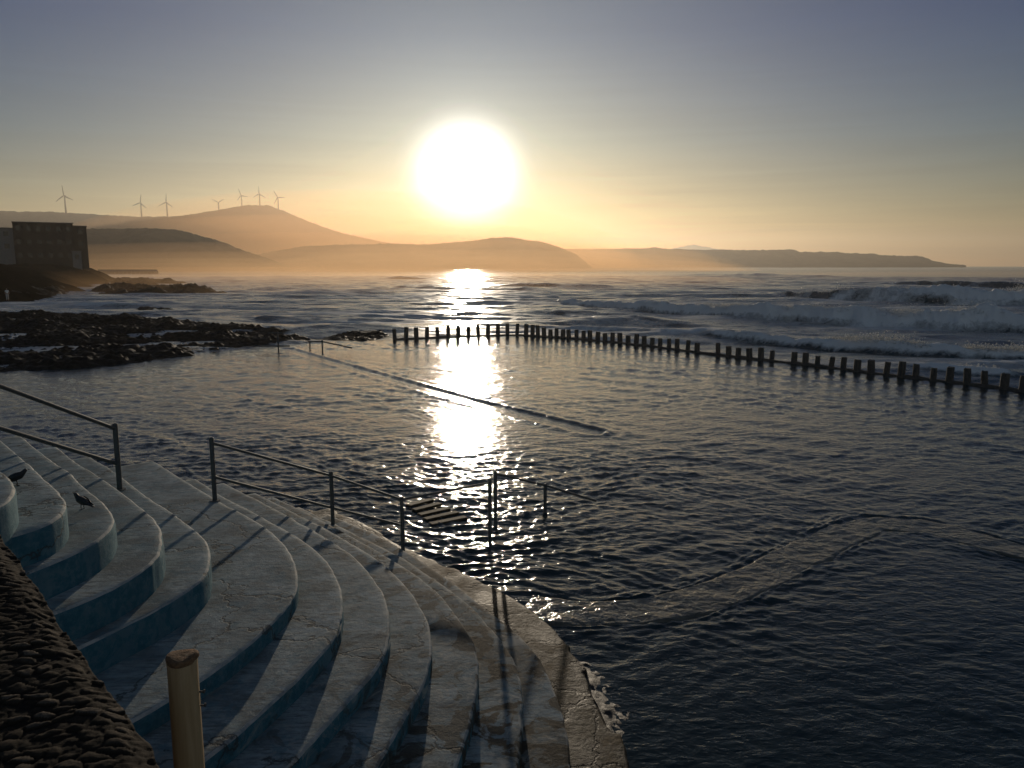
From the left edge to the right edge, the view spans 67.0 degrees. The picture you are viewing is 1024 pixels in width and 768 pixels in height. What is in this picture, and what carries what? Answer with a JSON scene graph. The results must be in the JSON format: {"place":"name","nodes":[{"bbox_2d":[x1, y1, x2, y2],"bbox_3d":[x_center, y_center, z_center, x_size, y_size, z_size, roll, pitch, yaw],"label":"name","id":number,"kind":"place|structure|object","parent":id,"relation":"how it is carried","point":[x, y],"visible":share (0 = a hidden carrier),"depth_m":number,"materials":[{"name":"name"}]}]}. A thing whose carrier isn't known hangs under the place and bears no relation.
{"place":"outdoors","nodes":[
{"label":"outdoors","id":0,"kind":"place"},
{"bbox_2d":[0,263,114,301],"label":"shore ground","id":1,"kind":"structure","parent":0,"point":[23,278],"depth_m":162.93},
{"bbox_2d":[0,227,15,264],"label":"house","id":2,"kind":"structure","parent":1,"relation":"on","point":[7,252],"depth_m":237.30,"materials":[{"name":"concrete"}]},
{"bbox_2d":[3,231,8,235],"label":"window","id":3,"kind":"structure","parent":2,"relation":"in","point":[5,233],"depth_m":236.75,"materials":[{"name":"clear glass"}]},
{"bbox_2d":[4,243,9,248],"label":"window","id":4,"kind":"structure","parent":2,"relation":"in","point":[6,245],"depth_m":237.27,"materials":[{"name":"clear glass"}]},
{"bbox_2d":[10,285,69,295],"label":"rock reef","id":5,"kind":"object","parent":1,"relation":"on","point":[55,289],"visible":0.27,"depth_m":143.12},
{"bbox_2d":[11,221,74,266],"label":"house","id":6,"kind":"structure","parent":1,"relation":"on","point":[43,242],"depth_m":241.60,"materials":[{"name":"concrete"}]},
{"bbox_2d":[71,251,82,269],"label":"hut","id":7,"kind":"object","parent":1,"relation":"on","point":[77,259],"visible":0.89,"depth_m":237.14,"materials":[{"name":"concrete"}]},
{"bbox_2d":[73,225,89,269],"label":"house","id":8,"kind":"structure","parent":1,"relation":"on","point":[80,237],"depth_m":248.66,"materials":[{"name":"concrete"}]},
{"bbox_2d":[86,228,291,269],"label":"hill","id":9,"kind":"structure","parent":0,"point":[141,249],"depth_m":959.26,"materials":[{"name":"brown"}]},
{"bbox_2d":[0,205,390,254],"bbox_3d":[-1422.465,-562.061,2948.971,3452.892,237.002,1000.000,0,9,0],"label":"cone hill","id":10,"kind":"structure","parent":0,"point":[256,229],"depth_m":2821.67,"materials":[{"name":"brown"}]},
{"bbox_2d":[57,187,71,212],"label":"wind turbine","id":11,"kind":"object","parent":10,"relation":"on","point":[64,200],"visible":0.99,"depth_m":2925.79,"materials":[{"name":"grey paint"}]},
{"bbox_2d":[133,196,145,216],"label":"wind turbine","id":12,"kind":"object","parent":10,"relation":"on","point":[140,206],"visible":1,"depth_m":2927.07,"materials":[{"name":"grey paint"}]},
{"bbox_2d":[159,198,171,216],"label":"wind turbine","id":13,"kind":"object","parent":10,"relation":"on","point":[166,207],"visible":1,"depth_m":2929.51,"materials":[{"name":"grey paint"}]},
{"bbox_2d":[273,190,284,209],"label":"wind turbine","id":14,"kind":"object","parent":10,"relation":"on","point":[278,199],"visible":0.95,"depth_m":2924.04,"materials":[{"name":"grey paint"}]},
{"bbox_2d":[259,237,591,267],"bbox_3d":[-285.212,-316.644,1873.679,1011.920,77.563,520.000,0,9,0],"label":"hill","id":15,"kind":"structure","parent":0,"point":[505,252],"depth_m":1726.45,"materials":[{"name":"brown"}]},
{"bbox_2d":[0,335,1023,767],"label":"pool water","id":16,"kind":"structure","parent":0,"point":[884,649],"depth_m":18.18,"materials":[{"name":"grey liquid"}]},
{"bbox_2d":[262,332,289,350],"bbox_3d":[-14.625,-2.514,47.871,1.808,1.439,0.222,1,9,8],"label":"handrail","id":17,"kind":"object","parent":16,"relation":"in","point":[277,345],"visible":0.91,"depth_m":47.83,"materials":[{"name":"metal"}]},
{"bbox_2d":[0,437,628,767],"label":"terraced steps","id":18,"kind":"structure","parent":16,"relation":"in","point":[316,639],"depth_m":8.43,"materials":[{"name":"paint"}]},
{"bbox_2d":[8,468,26,485],"bbox_3d":[-5.611,1.060,8.730,0.314,0.190,0.102,-6,11,-35],"label":"bird","id":19,"kind":"object","parent":18,"relation":"on","point":[16,476],"visible":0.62,"depth_m":8.72},
{"bbox_2d":[0,384,125,490],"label":"handrail","id":20,"kind":"object","parent":18,"relation":"on","point":[117,461],"visible":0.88,"depth_m":11.27,"materials":[{"name":"metal"}]},
{"bbox_2d":[0,535,158,767],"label":"rubble wall","id":21,"kind":"structure","parent":18,"relation":"on","point":[60,707],"depth_m":2.61,"materials":[{"name":"stone"}]},
{"bbox_2d":[73,493,94,509],"bbox_3d":[-4.966,1.363,8.966,0.314,0.190,0.102,3,9,20],"label":"bird","id":22,"kind":"object","parent":18,"relation":"on","point":[82,500],"visible":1,"depth_m":8.94},
{"bbox_2d":[165,649,206,767],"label":"wooden post","id":23,"kind":"object","parent":18,"relation":"on","point":[184,692],"visible":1,"depth_m":3.09,"materials":[{"name":"brown wood"}]},
{"bbox_2d":[209,437,491,550],"bbox_3d":[-2.836,2.031,13.995,4.878,2.766,1.088,-3,9,-21],"label":"handrail","id":24,"kind":"object","parent":18,"relation":"on","point":[212,443],"visible":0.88,"depth_m":13.92,"materials":[{"name":"metal"}]},
{"bbox_2d":[307,340,351,351],"bbox_3d":[-11.611,-2.290,47.863,4.530,0.998,0.922,8,12,41],"label":"handrail","id":25,"kind":"object","parent":16,"relation":"in","point":[321,341],"visible":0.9,"depth_m":47.19,"materials":[{"name":"metal"}]},
{"bbox_2d":[406,498,467,525],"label":"bathing platform","id":26,"kind":"structure","parent":16,"relation":"in","point":[434,511],"depth_m":16.38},
{"bbox_2d":[494,470,596,525],"bbox_3d":[0.669,2.482,16.080,2.079,1.645,0.952,0,9,0],"label":"handrail","id":27,"kind":"object","parent":16,"relation":"in","point":[545,485],"visible":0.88,"depth_m":15.85,"materials":[{"name":"metal"}]},
{"bbox_2d":[395,334,1019,391],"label":"pool wall","id":28,"kind":"structure","parent":16,"relation":"in","point":[875,373],"depth_m":42.61,"materials":[{"name":"concrete"}]},
{"bbox_2d":[392,329,396,339],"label":"pile","id":29,"kind":"object","parent":28,"relation":"attached to","point":[394,334],"visible":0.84,"depth_m":55.05,"materials":[{"name":"wood"}]},
{"bbox_2d":[404,327,408,339],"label":"pile","id":30,"kind":"object","parent":28,"relation":"attached to","point":[406,332],"visible":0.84,"depth_m":55.42,"materials":[{"name":"wood"}]},
{"bbox_2d":[414,327,418,338],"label":"pile","id":31,"kind":"object","parent":28,"relation":"attached to","point":[416,334],"visible":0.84,"depth_m":55.73,"materials":[{"name":"wood"}]},
{"bbox_2d":[425,327,428,337],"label":"pile","id":32,"kind":"object","parent":28,"relation":"attached to","point":[426,332],"visible":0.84,"depth_m":56.11,"materials":[{"name":"wood"}]},
{"bbox_2d":[435,327,439,336],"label":"pile","id":33,"kind":"object","parent":28,"relation":"attached to","point":[437,331],"visible":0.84,"depth_m":56.49,"materials":[{"name":"wood"}]},
{"bbox_2d":[446,325,449,337],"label":"pile","id":34,"kind":"object","parent":28,"relation":"attached to","point":[447,330],"visible":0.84,"depth_m":56.86,"materials":[{"name":"wood"}]},
{"bbox_2d":[456,325,460,336],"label":"pile","id":35,"kind":"object","parent":28,"relation":"attached to","point":[458,333],"visible":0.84,"depth_m":57.14,"materials":[{"name":"wood"}]},
{"bbox_2d":[466,326,469,335],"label":"pile","id":36,"kind":"object","parent":28,"relation":"attached to","point":[467,330],"visible":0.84,"depth_m":57.46,"materials":[{"name":"wood"}]},
{"bbox_2d":[476,324,479,334],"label":"pile","id":37,"kind":"object","parent":28,"relation":"attached to","point":[477,329],"visible":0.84,"depth_m":57.76,"materials":[{"name":"wood"}]},
{"bbox_2d":[486,324,489,335],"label":"pile","id":38,"kind":"object","parent":28,"relation":"attached to","point":[487,329],"visible":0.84,"depth_m":58.01,"materials":[{"name":"wood"}]},
{"bbox_2d":[496,324,499,335],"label":"pile","id":39,"kind":"object","parent":28,"relation":"attached to","point":[498,329],"visible":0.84,"depth_m":58.31,"materials":[{"name":"wood"}]},
{"bbox_2d":[505,323,508,333],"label":"pile","id":40,"kind":"object","parent":28,"relation":"attached to","point":[506,328],"visible":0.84,"depth_m":58.56,"materials":[{"name":"wood"}]},
{"bbox_2d":[515,323,518,333],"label":"pile","id":41,"kind":"object","parent":28,"relation":"attached to","point":[517,329],"visible":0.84,"depth_m":58.59,"materials":[{"name":"wood"}]},
{"bbox_2d":[524,324,528,335],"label":"pile","id":42,"kind":"object","parent":28,"relation":"attached to","point":[526,329],"visible":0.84,"depth_m":58.04,"materials":[{"name":"wood"}]},
{"bbox_2d":[530,325,534,335],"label":"pile","id":43,"kind":"object","parent":28,"relation":"attached to","point":[532,331],"visible":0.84,"depth_m":57.73,"materials":[{"name":"wood"}]},
{"bbox_2d":[536,325,539,335],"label":"pile","id":44,"kind":"object","parent":28,"relation":"attached to","point":[537,330],"visible":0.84,"depth_m":57.42,"materials":[{"name":"wood"}]},
{"bbox_2d":[542,327,545,336],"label":"pile","id":45,"kind":"object","parent":28,"relation":"attached to","point":[543,331],"visible":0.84,"depth_m":57.09,"materials":[{"name":"wood"}]},
{"bbox_2d":[548,329,552,337],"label":"pile","id":46,"kind":"object","parent":28,"relation":"attached to","point":[550,332],"visible":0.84,"depth_m":56.74,"materials":[{"name":"wood"}]},
{"bbox_2d":[554,328,558,337],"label":"pile","id":47,"kind":"object","parent":28,"relation":"attached to","point":[556,333],"visible":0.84,"depth_m":56.42,"materials":[{"name":"wood"}]},
{"bbox_2d":[561,329,564,337],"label":"pile","id":48,"kind":"object","parent":28,"relation":"attached to","point":[562,333],"visible":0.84,"depth_m":56.06,"materials":[{"name":"wood"}]},
{"bbox_2d":[566,329,570,338],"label":"pile","id":49,"kind":"object","parent":28,"relation":"attached to","point":[568,333],"visible":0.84,"depth_m":55.77,"materials":[{"name":"wood"}]},
{"bbox_2d":[574,329,578,337],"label":"pile","id":50,"kind":"object","parent":28,"relation":"attached to","point":[576,333],"visible":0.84,"depth_m":55.37,"materials":[{"name":"wood"}]},
{"bbox_2d":[581,331,585,337],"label":"pile","id":51,"kind":"object","parent":28,"relation":"attached to","point":[583,334],"visible":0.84,"depth_m":54.89,"materials":[{"name":"wood"}]},
{"bbox_2d":[587,330,591,340],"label":"pile","id":52,"kind":"object","parent":28,"relation":"attached to","point":[589,334],"visible":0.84,"depth_m":54.41,"materials":[{"name":"wood"}]},
{"bbox_2d":[595,331,600,340],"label":"pile","id":53,"kind":"object","parent":28,"relation":"attached to","point":[597,337],"visible":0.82,"depth_m":53.95,"materials":[{"name":"wood"}]},
{"bbox_2d":[602,333,606,341],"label":"pile","id":54,"kind":"object","parent":28,"relation":"attached to","point":[604,337],"visible":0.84,"depth_m":53.45,"materials":[{"name":"wood"}]},
{"bbox_2d":[610,332,614,340],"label":"pile","id":55,"kind":"object","parent":28,"relation":"attached to","point":[612,336],"visible":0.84,"depth_m":52.98,"materials":[{"name":"wood"}]},
{"bbox_2d":[617,333,622,341],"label":"pile","id":56,"kind":"object","parent":28,"relation":"attached to","point":[619,337],"visible":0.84,"depth_m":52.48,"materials":[{"name":"wood"}]},
{"bbox_2d":[625,335,630,343],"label":"pile","id":57,"kind":"object","parent":28,"relation":"attached to","point":[628,338],"visible":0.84,"depth_m":51.89,"materials":[{"name":"wood"}]},
{"bbox_2d":[633,334,638,344],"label":"pile","id":58,"kind":"object","parent":28,"relation":"attached to","point":[636,338],"visible":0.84,"depth_m":51.27,"materials":[{"name":"wood"}]},
{"bbox_2d":[642,336,646,345],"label":"pile","id":59,"kind":"object","parent":28,"relation":"attached to","point":[644,339],"visible":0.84,"depth_m":50.72,"materials":[{"name":"wood"}]},
{"bbox_2d":[650,338,654,345],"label":"pile","id":60,"kind":"object","parent":28,"relation":"attached to","point":[652,341],"visible":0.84,"depth_m":50.15,"materials":[{"name":"wood"}]},
{"bbox_2d":[658,338,661,346],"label":"pile","id":61,"kind":"object","parent":28,"relation":"attached to","point":[659,342],"visible":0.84,"depth_m":49.60,"materials":[{"name":"wood"}]},
{"bbox_2d":[667,338,670,347],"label":"pile","id":62,"kind":"object","parent":28,"relation":"attached to","point":[668,342],"visible":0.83,"depth_m":48.87,"materials":[{"name":"wood"}]},
{"bbox_2d":[675,338,679,348],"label":"pile","id":63,"kind":"object","parent":28,"relation":"attached to","point":[677,343],"visible":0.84,"depth_m":48.22,"materials":[{"name":"wood"}]},
{"bbox_2d":[685,340,690,349],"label":"pile","id":64,"kind":"object","parent":28,"relation":"attached to","point":[688,342],"visible":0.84,"depth_m":47.40,"materials":[{"name":"wood"}]},
{"bbox_2d":[694,343,699,352],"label":"pile","id":65,"kind":"object","parent":28,"relation":"attached to","point":[696,347],"visible":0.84,"depth_m":46.73,"materials":[{"name":"wood"}]},
{"bbox_2d":[716,343,719,353],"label":"pile","id":66,"kind":"object","parent":28,"relation":"attached to","point":[717,348],"visible":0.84,"depth_m":45.40,"materials":[{"name":"wood"}]},
{"bbox_2d":[725,346,731,356],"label":"pile","id":67,"kind":"object","parent":28,"relation":"attached to","point":[728,350],"visible":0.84,"depth_m":44.79,"materials":[{"name":"wood"}]},
{"bbox_2d":[735,348,740,357],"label":"pile","id":68,"kind":"object","parent":28,"relation":"attached to","point":[738,352],"visible":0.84,"depth_m":44.24,"materials":[{"name":"wood"}]},
{"bbox_2d":[746,348,752,358],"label":"pile","id":69,"kind":"object","parent":28,"relation":"attached to","point":[749,354],"visible":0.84,"depth_m":43.61,"materials":[{"name":"wood"}]},
{"bbox_2d":[758,347,763,360],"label":"pile","id":70,"kind":"object","parent":28,"relation":"attached to","point":[760,353],"visible":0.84,"depth_m":42.99,"materials":[{"name":"wood"}]},
{"bbox_2d":[769,350,774,359],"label":"pile","id":71,"kind":"object","parent":28,"relation":"attached to","point":[772,355],"visible":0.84,"depth_m":42.51,"materials":[{"name":"wood"}]},
{"bbox_2d":[791,352,797,363],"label":"pile","id":72,"kind":"object","parent":28,"relation":"attached to","point":[794,355],"visible":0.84,"depth_m":41.34,"materials":[{"name":"wood"}]},
{"bbox_2d":[802,352,808,362],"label":"pile","id":73,"kind":"object","parent":28,"relation":"attached to","point":[805,357],"visible":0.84,"depth_m":40.80,"materials":[{"name":"wood"}]},
{"bbox_2d":[814,356,820,366],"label":"pile","id":74,"kind":"object","parent":28,"relation":"attached to","point":[817,360],"visible":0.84,"depth_m":40.23,"materials":[{"name":"wood"}]},
{"bbox_2d":[829,356,834,366],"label":"pile","id":75,"kind":"object","parent":28,"relation":"attached to","point":[831,361],"visible":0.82,"depth_m":39.56,"materials":[{"name":"wood"}]},
{"bbox_2d":[840,357,846,368],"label":"pile","id":76,"kind":"object","parent":28,"relation":"attached to","point":[843,364],"visible":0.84,"depth_m":39.02,"materials":[{"name":"wood"}]},
{"bbox_2d":[853,359,861,371],"bbox_3d":[17.166,-0.575,38.518,0.315,1.325,0.316,-4,10,-31],"label":"pile","id":77,"kind":"object","parent":28,"relation":"attached to","point":[857,365],"visible":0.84,"depth_m":38.37,"materials":[{"name":"wood"}]},
{"bbox_2d":[867,359,874,373],"bbox_3d":[17.562,-0.508,37.871,0.311,1.387,0.310,-10,12,-30],"label":"pile","id":78,"kind":"object","parent":28,"relation":"attached to","point":[870,366],"visible":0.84,"depth_m":37.70,"materials":[{"name":"wood"}]},
{"bbox_2d":[883,361,890,374],"bbox_3d":[17.976,-0.399,37.206,0.241,1.371,0.247,-6,16,-33],"label":"pile","id":79,"kind":"object","parent":28,"relation":"attached to","point":[887,366],"visible":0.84,"depth_m":37.04,"materials":[{"name":"wood"}]},
{"bbox_2d":[897,361,905,377],"bbox_3d":[18.399,-0.352,36.608,0.303,1.458,0.302,-7,13,-35],"label":"pile","id":80,"kind":"object","parent":28,"relation":"attached to","point":[901,371],"visible":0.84,"depth_m":36.45,"materials":[{"name":"wood"}]},
{"bbox_2d":[912,364,919,378],"bbox_3d":[18.797,-0.247,36.060,0.266,1.416,0.264,-5,9,-35],"label":"pile","id":81,"kind":"object","parent":28,"relation":"attached to","point":[916,370],"visible":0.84,"depth_m":35.92,"materials":[{"name":"wood"}]},
{"bbox_2d":[930,368,936,380],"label":"pile","id":82,"kind":"object","parent":28,"relation":"attached to","point":[933,374],"visible":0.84,"depth_m":35.29,"materials":[{"name":"wood"}]},
{"bbox_2d":[945,366,954,382],"bbox_3d":[19.697,-0.076,34.891,0.296,1.432,0.294,-9,16,-38],"label":"pile","id":83,"kind":"object","parent":28,"relation":"attached to","point":[949,374],"visible":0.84,"depth_m":34.72,"materials":[{"name":"wood"}]},
{"bbox_2d":[963,368,970,384],"bbox_3d":[20.173,0.006,34.315,0.281,1.442,0.283,-12,13,-38],"label":"pile","id":84,"kind":"object","parent":28,"relation":"attached to","point":[966,376],"visible":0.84,"depth_m":34.16,"materials":[{"name":"wood"}]},
{"bbox_2d":[981,370,987,383],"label":"pile","id":85,"kind":"object","parent":28,"relation":"attached to","point":[984,377],"visible":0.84,"depth_m":33.62,"materials":[{"name":"wood"}]},
{"bbox_2d":[999,373,1009,389],"bbox_3d":[21.019,0.218,33.071,0.315,1.399,0.317,-4,10,-29],"label":"pile","id":86,"kind":"object","parent":28,"relation":"attached to","point":[1004,380],"visible":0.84,"depth_m":32.92,"materials":[{"name":"wood"}]},
{"bbox_2d":[1018,375,1023,392],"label":"pile","id":87,"kind":"object","parent":28,"relation":"attached to","point":[1021,384],"visible":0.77,"depth_m":32.35,"materials":[{"name":"wood"}]},
{"bbox_2d":[525,517,1023,625],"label":"sunken wall","id":88,"kind":"structure","parent":16,"relation":"in","point":[793,559],"depth_m":12.89,"materials":[{"name":"concrete"}]},
{"bbox_2d":[0,267,1023,387],"bbox_3d":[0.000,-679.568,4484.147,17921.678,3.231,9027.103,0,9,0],"label":"sea water","id":89,"kind":"structure","parent":0,"point":[316,303],"depth_m":98.97,"materials":[{"name":"grey liquid"}]},
{"bbox_2d":[98,270,157,273],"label":"jetty","id":90,"kind":"object","parent":89,"relation":"in","point":[130,271],"visible":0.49,"depth_m":504.19,"materials":[{"name":"concrete"}]},
{"bbox_2d":[110,277,185,284],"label":"rock reef","id":91,"kind":"object","parent":89,"relation":"in","point":[147,281],"visible":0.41,"depth_m":232.17},
{"bbox_2d":[137,306,172,309],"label":"rock reef","id":92,"kind":"object","parent":89,"relation":"in","point":[147,308],"visible":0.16,"depth_m":93.31},
{"bbox_2d":[0,309,315,372],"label":"rock reef","id":93,"kind":"object","parent":89,"relation":"in","point":[98,339],"visible":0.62,"depth_m":53.37},
{"bbox_2d":[89,282,226,293],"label":"rock reef","id":94,"kind":"object","parent":89,"relation":"in","point":[119,288],"visible":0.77,"depth_m":156.85},
{"bbox_2d":[316,330,388,340],"bbox_3d":[-11.635,-3.634,58.578,6.896,0.568,11.554,0,9,0],"label":"rock reef","id":95,"kind":"object","parent":89,"relation":"in","point":[366,335],"visible":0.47,"depth_m":59.10},
{"bbox_2d":[559,280,1023,371],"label":"spray drops","id":96,"kind":"object","parent":89,"relation":"on","point":[983,347],"visible":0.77,"depth_m":51.37,"materials":[{"name":"white liquid"}]},
{"bbox_2d":[0,0,1023,266],"label":"sky","id":97,"kind":"structure","parent":0,"point":[880,127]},
{"bbox_2d":[673,244,719,249],"bbox_3d":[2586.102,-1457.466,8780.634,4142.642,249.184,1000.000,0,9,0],"label":"distant mountain","id":98,"kind":"structure","parent":0,"point":[693,246],"depth_m":8736.92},
{"bbox_2d":[565,247,965,266],"bbox_3d":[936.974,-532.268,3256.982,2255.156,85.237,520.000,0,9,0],"label":"headland","id":99,"kind":"structure","parent":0,"point":[644,257],"depth_m":3115.90,"materials":[{"name":"brown"}]}
]}

